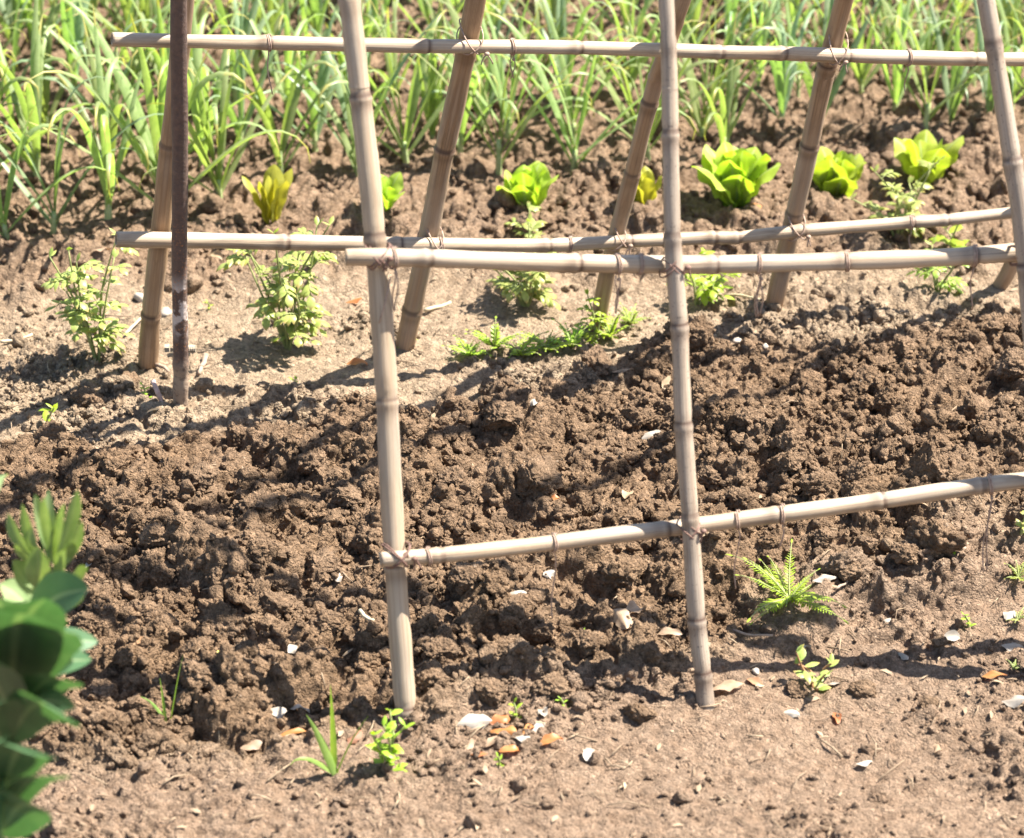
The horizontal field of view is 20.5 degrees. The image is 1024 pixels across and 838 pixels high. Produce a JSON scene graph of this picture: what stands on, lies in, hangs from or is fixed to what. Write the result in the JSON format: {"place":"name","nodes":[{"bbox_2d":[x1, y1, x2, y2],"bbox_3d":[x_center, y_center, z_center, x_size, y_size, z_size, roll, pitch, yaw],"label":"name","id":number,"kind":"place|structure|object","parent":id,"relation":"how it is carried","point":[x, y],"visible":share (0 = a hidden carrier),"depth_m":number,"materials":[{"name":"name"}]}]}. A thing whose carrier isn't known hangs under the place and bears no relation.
{"place":"outdoors","nodes":[
{"label":"outdoors","id":0,"kind":"place"},
{"bbox_2d":[0,0,1023,837],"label":"ground","id":1,"kind":"structure","parent":0,"point":[740,718],"depth_m":3.36,"materials":[{"name":"soil"}]},
{"bbox_2d":[0,0,32,56],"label":"garlic plant","id":2,"kind":"object","parent":1,"relation":"on","point":[8,8],"visible":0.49,"depth_m":4.62,"materials":[{"name":"green plant"}]},
{"bbox_2d":[0,0,59,180],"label":"garlic plant","id":3,"kind":"object","parent":1,"relation":"on","point":[38,47],"visible":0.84,"depth_m":4.10,"materials":[{"name":"green plant"}]},
{"bbox_2d":[15,0,60,39],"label":"garlic plant","id":4,"kind":"object","parent":1,"relation":"on","point":[27,14],"visible":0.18,"depth_m":4.56,"materials":[{"name":"green plant"}]},
{"bbox_2d":[0,55,79,170],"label":"garlic plant","id":5,"kind":"object","parent":1,"relation":"on","point":[2,92],"visible":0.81,"depth_m":4.05,"materials":[{"name":"green plant"}]},
{"bbox_2d":[0,474,97,837],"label":"broad bean plant","id":6,"kind":"object","parent":1,"relation":"on","point":[42,646],"visible":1,"depth_m":2.34,"materials":[{"name":"green plant"}]},
{"bbox_2d":[0,56,110,161],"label":"garlic plant","id":7,"kind":"object","parent":1,"relation":"on","point":[11,112],"visible":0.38,"depth_m":4.21,"materials":[{"name":"green plant"}]},
{"bbox_2d":[0,104,118,240],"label":"garlic plant","id":8,"kind":"object","parent":1,"relation":"on","point":[21,144],"visible":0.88,"depth_m":4.00,"materials":[{"name":"green plant"}]},
{"bbox_2d":[0,0,119,102],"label":"garlic plant","id":9,"kind":"object","parent":1,"relation":"on","point":[15,36],"visible":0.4,"depth_m":4.44,"materials":[{"name":"green plant"}]},
{"bbox_2d":[1,0,120,65],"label":"garlic plant","id":10,"kind":"object","parent":1,"relation":"on","point":[93,3],"visible":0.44,"depth_m":4.55,"materials":[{"name":"green plant"}]},
{"bbox_2d":[21,0,121,134],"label":"garlic plant","id":11,"kind":"object","parent":1,"relation":"on","point":[46,118],"visible":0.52,"depth_m":4.32,"materials":[{"name":"green plant"}]},
{"bbox_2d":[61,0,89,88],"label":"garlic plant","id":12,"kind":"object","parent":1,"relation":"on","point":[75,25],"visible":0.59,"depth_m":4.38,"materials":[{"name":"green plant"}]},
{"bbox_2d":[0,76,163,234],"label":"garlic plant","id":13,"kind":"object","parent":1,"relation":"on","point":[53,221],"visible":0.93,"depth_m":4.01,"materials":[{"name":"green plant"}]},
{"bbox_2d":[9,18,165,123],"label":"garlic plant","id":14,"kind":"object","parent":1,"relation":"on","point":[80,96],"visible":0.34,"depth_m":4.25,"materials":[{"name":"green plant"}]},
{"bbox_2d":[41,228,139,361],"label":"weed plant","id":15,"kind":"object","parent":1,"relation":"on","point":[75,316],"visible":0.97,"depth_m":3.67,"materials":[{"name":"green plant"}]},
{"bbox_2d":[56,11,148,172],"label":"garlic plant","id":16,"kind":"object","parent":1,"relation":"on","point":[113,122],"visible":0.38,"depth_m":4.10,"materials":[{"name":"green plant"}]},
{"bbox_2d":[47,6,158,219],"bbox_3d":[-0.572,-0.410,4.001,0.109,0.319,0.359,0,29,1],"label":"garlic plant","id":17,"kind":"object","parent":1,"relation":"on","point":[108,180],"visible":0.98,"depth_m":4.00,"materials":[{"name":"green plant"}]},
{"bbox_2d":[65,0,145,76],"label":"garlic plant","id":18,"kind":"object","parent":1,"relation":"on","point":[126,5],"visible":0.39,"depth_m":4.46,"materials":[{"name":"green plant"}]},
{"bbox_2d":[8,0,205,116],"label":"garlic plant","id":19,"kind":"object","parent":1,"relation":"on","point":[138,68],"visible":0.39,"depth_m":4.31,"materials":[{"name":"green plant"}]},
{"bbox_2d":[94,0,200,112],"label":"garlic plant","id":20,"kind":"object","parent":1,"relation":"on","point":[156,57],"visible":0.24,"depth_m":4.18,"materials":[{"name":"green plant"}]},
{"bbox_2d":[138,0,169,68],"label":"garlic plant","id":21,"kind":"object","parent":1,"relation":"on","point":[145,6],"visible":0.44,"depth_m":4.54,"materials":[{"name":"green plant"}]},
{"bbox_2d":[60,0,251,86],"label":"garlic plant","id":22,"kind":"object","parent":1,"relation":"on","point":[154,6],"visible":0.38,"depth_m":4.32,"materials":[{"name":"green plant"}]},
{"bbox_2d":[56,0,278,179],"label":"garlic plant","id":23,"kind":"object","parent":1,"relation":"on","point":[127,92],"visible":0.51,"depth_m":4.12,"materials":[{"name":"green plant"}]},
{"bbox_2d":[25,13,310,202],"bbox_3d":[-0.485,-0.408,3.992,0.395,0.345,0.094,-3,29,-6],"label":"garlic plant","id":24,"kind":"object","parent":1,"relation":"on","point":[153,119],"visible":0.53,"depth_m":4.00,"materials":[{"name":"green plant"}]},
{"bbox_2d":[164,0,195,406],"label":"steel post","id":25,"kind":"object","parent":1,"relation":"on","point":[182,348],"visible":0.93,"depth_m":3.41,"materials":[{"name":"brown metal"}]},
{"bbox_2d":[157,5,241,166],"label":"garlic plant","id":26,"kind":"object","parent":1,"relation":"on","point":[197,106],"visible":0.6,"depth_m":4.13,"materials":[{"name":"green plant"}]},
{"bbox_2d":[129,0,280,104],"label":"garlic plant","id":27,"kind":"object","parent":1,"relation":"on","point":[247,24],"visible":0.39,"depth_m":4.39,"materials":[{"name":"green plant"}]},
{"bbox_2d":[140,25,294,197],"bbox_3d":[-0.403,-0.422,4.058,0.135,0.275,0.310,14,32,24],"label":"garlic plant","id":28,"kind":"object","parent":1,"relation":"on","point":[219,182],"visible":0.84,"depth_m":4.08,"materials":[{"name":"green plant"}]},
{"bbox_2d":[167,0,287,141],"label":"garlic plant","id":29,"kind":"object","parent":1,"relation":"on","point":[231,113],"visible":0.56,"depth_m":4.27,"materials":[{"name":"green plant"}]},
{"bbox_2d":[242,164,292,224],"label":"lettuce plant","id":30,"kind":"object","parent":1,"relation":"on","point":[273,188],"visible":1,"depth_m":4.05,"materials":[{"name":"yellow plant"}]},
{"bbox_2d":[222,0,328,74],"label":"garlic plant","id":31,"kind":"object","parent":1,"relation":"on","point":[256,62],"visible":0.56,"depth_m":4.48,"materials":[{"name":"green plant"}]},
{"bbox_2d":[216,215,338,350],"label":"weed plant","id":32,"kind":"object","parent":1,"relation":"on","point":[283,292],"visible":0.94,"depth_m":3.72,"materials":[{"name":"green plant"}]},
{"bbox_2d":[227,0,334,107],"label":"garlic plant","id":33,"kind":"object","parent":1,"relation":"on","point":[289,58],"visible":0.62,"depth_m":4.36,"materials":[{"name":"green plant"}]},
{"bbox_2d":[232,4,345,152],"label":"garlic plant","id":34,"kind":"object","parent":1,"relation":"on","point":[323,76],"visible":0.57,"depth_m":4.29,"materials":[{"name":"green plant"}]},
{"bbox_2d":[207,20,376,174],"bbox_3d":[-0.313,-0.469,4.161,0.296,0.282,0.098,-26,38,-38],"label":"garlic plant","id":35,"kind":"object","parent":1,"relation":"on","point":[267,117],"visible":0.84,"depth_m":4.19,"materials":[{"name":"green plant"}]},
{"bbox_2d":[221,0,396,76],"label":"garlic plant","id":36,"kind":"object","parent":1,"relation":"on","point":[303,16],"visible":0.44,"depth_m":4.49,"materials":[{"name":"green plant"}]},
{"bbox_2d":[298,0,339,36],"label":"garlic plant","id":37,"kind":"object","parent":1,"relation":"on","point":[316,6],"visible":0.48,"depth_m":4.61,"materials":[{"name":"green plant"}]},
{"bbox_2d":[290,685,366,775],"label":"grass tuft","id":38,"kind":"object","parent":1,"relation":"on","point":[330,756],"visible":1,"depth_m":2.91,"materials":[{"name":"green plant"}]},
{"bbox_2d":[301,59,399,176],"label":"garlic plant","id":39,"kind":"object","parent":1,"relation":"on","point":[351,154],"visible":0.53,"depth_m":4.17,"materials":[{"name":"green plant"}]},
{"bbox_2d":[309,0,398,37],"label":"garlic plant","id":40,"kind":"object","parent":1,"relation":"on","point":[367,31],"visible":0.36,"depth_m":4.53,"materials":[{"name":"green plant"}]},
{"bbox_2d":[264,9,444,150],"bbox_3d":[-0.233,-0.494,4.212,0.258,0.270,0.116,17,33,28],"label":"garlic plant","id":41,"kind":"object","parent":1,"relation":"on","point":[338,87],"visible":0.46,"depth_m":4.21,"materials":[{"name":"green plant"}]},
{"bbox_2d":[365,708,414,771],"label":"weed seedling","id":42,"kind":"object","parent":1,"relation":"on","point":[386,752],"visible":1,"depth_m":2.91,"materials":[{"name":"green plant"}]},
{"bbox_2d":[380,172,404,211],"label":"lettuce plant","id":43,"kind":"object","parent":1,"relation":"on","point":[392,186],"visible":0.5,"depth_m":4.04,"materials":[{"name":"green plant"}]},
{"bbox_2d":[362,0,427,97],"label":"garlic plant","id":44,"kind":"object","parent":1,"relation":"on","point":[387,55],"visible":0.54,"depth_m":4.42,"materials":[{"name":"green plant"}]},
{"bbox_2d":[310,0,486,163],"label":"garlic plant","id":45,"kind":"object","parent":1,"relation":"on","point":[413,99],"visible":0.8,"depth_m":4.22,"materials":[{"name":"green plant"}]},
{"bbox_2d":[418,22,450,138],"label":"garlic plant","id":46,"kind":"object","parent":1,"relation":"on","point":[432,105],"visible":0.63,"depth_m":4.29,"materials":[{"name":"green plant"}]},
{"bbox_2d":[394,0,510,62],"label":"garlic plant","id":47,"kind":"object","parent":1,"relation":"on","point":[457,10],"visible":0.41,"depth_m":4.55,"materials":[{"name":"green plant"}]},
{"bbox_2d":[398,0,519,132],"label":"garlic plant","id":48,"kind":"object","parent":1,"relation":"on","point":[491,96],"visible":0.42,"depth_m":4.36,"materials":[{"name":"green plant"}]},
{"bbox_2d":[403,0,519,154],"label":"garlic plant","id":49,"kind":"object","parent":1,"relation":"on","point":[473,84],"visible":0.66,"depth_m":4.23,"materials":[{"name":"green plant"}]},
{"bbox_2d":[457,714,491,728],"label":"dry leaf","id":50,"kind":"object","parent":1,"relation":"on","point":[472,721],"visible":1,"depth_m":3.00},
{"bbox_2d":[424,0,557,90],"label":"garlic plant","id":51,"kind":"object","parent":1,"relation":"on","point":[454,15],"visible":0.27,"depth_m":4.42,"materials":[{"name":"green plant"}]},
{"bbox_2d":[464,316,523,350],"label":"weed tuft","id":52,"kind":"object","parent":1,"relation":"on","point":[484,338],"visible":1,"depth_m":3.76,"materials":[{"name":"green plant"}]},
{"bbox_2d":[401,8,591,174],"bbox_3d":[-0.025,-0.476,4.171,0.277,0.287,0.155,0,29,-1],"label":"garlic plant","id":53,"kind":"object","parent":1,"relation":"on","point":[500,160],"visible":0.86,"depth_m":4.19,"materials":[{"name":"green plant"}]},
{"bbox_2d":[404,0,605,139],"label":"garlic plant","id":54,"kind":"object","parent":1,"relation":"on","point":[499,93],"visible":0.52,"depth_m":4.29,"materials":[{"name":"green plant"}]},
{"bbox_2d":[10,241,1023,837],"bbox_3d":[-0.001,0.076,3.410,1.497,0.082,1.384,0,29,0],"label":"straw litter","id":55,"kind":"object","parent":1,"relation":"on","point":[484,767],"visible":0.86,"depth_m":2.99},
{"bbox_2d":[485,213,560,310],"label":"weed plant","id":56,"kind":"object","parent":1,"relation":"on","point":[528,295],"visible":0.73,"depth_m":3.87,"materials":[{"name":"green plant"}]},
{"bbox_2d":[497,331,549,357],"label":"weed tuft","id":57,"kind":"object","parent":1,"relation":"on","point":[524,345],"visible":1,"depth_m":3.75,"materials":[{"name":"green plant"}]},
{"bbox_2d":[496,161,558,212],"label":"lettuce plant","id":58,"kind":"object","parent":1,"relation":"on","point":[531,183],"visible":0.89,"depth_m":4.08,"materials":[{"name":"green plant"}]},
{"bbox_2d":[516,330,580,353],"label":"weed tuft","id":59,"kind":"object","parent":1,"relation":"on","point":[551,347],"visible":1,"depth_m":3.75,"materials":[{"name":"green plant"}]},
{"bbox_2d":[484,0,625,93],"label":"garlic plant","id":60,"kind":"object","parent":1,"relation":"on","point":[523,33],"visible":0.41,"depth_m":4.44,"materials":[{"name":"green plant"}]},
{"bbox_2d":[476,0,645,145],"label":"garlic plant","id":61,"kind":"object","parent":1,"relation":"on","point":[573,115],"visible":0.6,"depth_m":4.27,"materials":[{"name":"green plant"}]},
{"bbox_2d":[541,318,590,348],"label":"weed tuft","id":62,"kind":"object","parent":1,"relation":"on","point":[574,338],"visible":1,"depth_m":3.77,"materials":[{"name":"green plant"}]},
{"bbox_2d":[111,0,1023,722],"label":"bamboo trellis","id":63,"kind":"object","parent":1,"relation":"on","point":[377,252],"visible":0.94,"depth_m":3.04,"materials":[{"name":"beige wood"}]},
{"bbox_2d":[525,0,620,95],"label":"garlic plant","id":64,"kind":"object","parent":1,"relation":"on","point":[560,6],"visible":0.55,"depth_m":4.39,"materials":[{"name":"green plant"}]},
{"bbox_2d":[484,10,695,176],"bbox_3d":[0.103,-0.458,4.165,0.343,0.258,0.059,5,29,9],"label":"garlic plant","id":65,"kind":"object","parent":1,"relation":"on","point":[552,101],"visible":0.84,"depth_m":4.18,"materials":[{"name":"green plant"}]},
{"bbox_2d":[573,288,618,345],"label":"weed plant","id":66,"kind":"object","parent":1,"relation":"on","point":[599,319],"visible":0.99,"depth_m":3.78,"materials":[{"name":"green plant"}]},
{"bbox_2d":[549,0,660,92],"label":"garlic plant","id":67,"kind":"object","parent":1,"relation":"on","point":[633,71],"visible":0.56,"depth_m":4.42,"materials":[{"name":"green plant"}]},
{"bbox_2d":[588,0,653,37],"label":"garlic plant","id":68,"kind":"object","parent":1,"relation":"on","point":[627,7],"visible":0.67,"depth_m":4.58,"materials":[{"name":"green plant"}]},
{"bbox_2d":[548,20,726,137],"bbox_3d":[0.180,-0.503,4.276,0.273,0.220,0.121,6,30,11],"label":"garlic plant","id":69,"kind":"object","parent":1,"relation":"on","point":[618,104],"visible":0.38,"depth_m":4.28,"materials":[{"name":"green plant"}]},
{"bbox_2d":[634,166,661,204],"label":"lettuce plant","id":70,"kind":"object","parent":1,"relation":"on","point":[648,187],"visible":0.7,"depth_m":4.09,"materials":[{"name":"yellow plant"}]},
{"bbox_2d":[559,1,746,161],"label":"garlic plant","id":71,"kind":"object","parent":1,"relation":"on","point":[684,108],"visible":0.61,"depth_m":4.22,"materials":[{"name":"green plant"}]},
{"bbox_2d":[599,0,730,73],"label":"garlic plant","id":72,"kind":"object","parent":1,"relation":"on","point":[688,18],"visible":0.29,"depth_m":4.48,"materials":[{"name":"green plant"}]},
{"bbox_2d":[622,6,778,136],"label":"garlic plant","id":73,"kind":"object","parent":1,"relation":"on","point":[693,92],"visible":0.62,"depth_m":4.32,"materials":[{"name":"green plant"}]},
{"bbox_2d":[666,248,740,305],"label":"weed plant","id":74,"kind":"object","parent":1,"relation":"on","point":[714,286],"visible":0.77,"depth_m":3.88,"materials":[{"name":"green plant"}]},
{"bbox_2d":[621,0,787,115],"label":"garlic plant","id":75,"kind":"object","parent":1,"relation":"on","point":[728,39],"visible":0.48,"depth_m":4.40,"materials":[{"name":"green plant"}]},
{"bbox_2d":[686,0,753,60],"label":"garlic plant","id":76,"kind":"object","parent":1,"relation":"on","point":[695,16],"visible":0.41,"depth_m":4.59,"materials":[{"name":"green plant"}]},
{"bbox_2d":[678,16,768,143],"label":"garlic plant","id":77,"kind":"object","parent":1,"relation":"on","point":[725,129],"visible":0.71,"depth_m":4.26,"materials":[{"name":"green plant"}]},
{"bbox_2d":[692,142,780,208],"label":"lettuce plant","id":78,"kind":"object","parent":1,"relation":"on","point":[730,174],"visible":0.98,"depth_m":4.08,"materials":[{"name":"green plant"}]},
{"bbox_2d":[724,0,760,60],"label":"garlic plant","id":79,"kind":"object","parent":1,"relation":"on","point":[730,8],"visible":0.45,"depth_m":4.53,"materials":[{"name":"green plant"}]},
{"bbox_2d":[711,0,776,85],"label":"garlic plant","id":80,"kind":"object","parent":1,"relation":"on","point":[762,41],"visible":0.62,"depth_m":4.46,"materials":[{"name":"green plant"}]},
{"bbox_2d":[714,0,818,118],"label":"garlic plant","id":81,"kind":"object","parent":1,"relation":"on","point":[779,68],"visible":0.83,"depth_m":4.36,"materials":[{"name":"green plant"}]},
{"bbox_2d":[739,0,820,45],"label":"garlic plant","id":82,"kind":"object","parent":1,"relation":"on","point":[776,8],"visible":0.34,"depth_m":4.57,"materials":[{"name":"green plant"}]},
{"bbox_2d":[726,539,848,625],"bbox_3d":[0.306,0.186,3.186,0.116,0.052,0.149,-5,29,-9],"label":"weed rosette","id":83,"kind":"object","parent":1,"relation":"on","point":[795,596],"visible":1,"depth_m":3.19,"materials":[{"name":"green plant"}]},
{"bbox_2d":[736,0,860,97],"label":"garlic plant","id":84,"kind":"object","parent":1,"relation":"on","point":[798,87],"visible":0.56,"depth_m":4.46,"materials":[{"name":"green plant"}]},
{"bbox_2d":[752,0,869,46],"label":"garlic plant","id":85,"kind":"object","parent":1,"relation":"on","point":[814,22],"visible":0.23,"depth_m":4.60,"materials":[{"name":"green plant"}]},
{"bbox_2d":[748,0,878,114],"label":"garlic plant","id":86,"kind":"object","parent":1,"relation":"on","point":[805,70],"visible":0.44,"depth_m":4.36,"materials":[{"name":"green plant"}]},
{"bbox_2d":[793,644,838,691],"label":"weed seedling","id":87,"kind":"object","parent":1,"relation":"on","point":[816,684],"visible":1,"depth_m":3.09,"materials":[{"name":"green plant"}]},
{"bbox_2d":[812,147,865,196],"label":"lettuce plant","id":88,"kind":"object","parent":1,"relation":"on","point":[838,174],"visible":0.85,"depth_m":4.15,"materials":[{"name":"green plant"}]},
{"bbox_2d":[813,0,926,93],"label":"garlic plant","id":89,"kind":"object","parent":1,"relation":"on","point":[861,72],"visible":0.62,"depth_m":4.48,"materials":[{"name":"green plant"}]},
{"bbox_2d":[847,155,945,238],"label":"weed plant","id":90,"kind":"object","parent":1,"relation":"on","point":[910,204],"visible":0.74,"depth_m":4.01,"materials":[{"name":"green plant"}]},
{"bbox_2d":[867,0,953,48],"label":"garlic plant","id":91,"kind":"object","parent":1,"relation":"on","point":[889,41],"visible":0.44,"depth_m":4.65,"materials":[{"name":"green plant"}]},
{"bbox_2d":[870,0,957,110],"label":"garlic plant","id":92,"kind":"object","parent":1,"relation":"on","point":[897,92],"visible":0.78,"depth_m":4.38,"materials":[{"name":"green plant"}]},
{"bbox_2d":[894,130,963,182],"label":"lettuce plant","id":93,"kind":"object","parent":1,"relation":"on","point":[922,145],"visible":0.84,"depth_m":4.17,"materials":[{"name":"green plant"}]},
{"bbox_2d":[906,236,968,292],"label":"weed plant","id":94,"kind":"object","parent":1,"relation":"on","point":[937,284],"visible":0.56,"depth_m":3.89,"materials":[{"name":"green plant"}]},
{"bbox_2d":[853,0,1022,129],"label":"garlic plant","id":95,"kind":"object","parent":1,"relation":"on","point":[927,107],"visible":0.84,"depth_m":4.30,"materials":[{"name":"green plant"}]},
{"bbox_2d":[887,0,1004,90],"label":"garlic plant","id":96,"kind":"object","parent":1,"relation":"on","point":[927,44],"visible":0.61,"depth_m":4.50,"materials":[{"name":"green plant"}]},
{"bbox_2d":[929,224,968,247],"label":"weed plant","id":97,"kind":"object","parent":1,"relation":"on","point":[954,243],"visible":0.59,"depth_m":3.99,"materials":[{"name":"green plant"}]},
{"bbox_2d":[927,0,983,123],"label":"garlic plant","id":98,"kind":"object","parent":1,"relation":"on","point":[958,75],"visible":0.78,"depth_m":4.38,"materials":[{"name":"green plant"}]},
{"bbox_2d":[913,0,1012,86],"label":"garlic plant","id":99,"kind":"object","parent":1,"relation":"on","point":[978,70],"visible":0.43,"depth_m":4.51,"materials":[{"name":"green plant"}]},
{"bbox_2d":[959,0,1023,47],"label":"garlic plant","id":100,"kind":"object","parent":1,"relation":"on","point":[1010,21],"visible":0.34,"depth_m":4.54,"materials":[{"name":"green plant"}]},
{"bbox_2d":[969,0,1023,107],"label":"garlic plant","id":101,"kind":"object","parent":1,"relation":"on","point":[1014,49],"visible":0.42,"depth_m":4.40,"materials":[{"name":"green plant"}]},
{"bbox_2d":[973,0,1021,112],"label":"garlic plant","id":102,"kind":"object","parent":1,"relation":"on","point":[988,94],"visible":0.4,"depth_m":4.38,"materials":[{"name":"green plant"}]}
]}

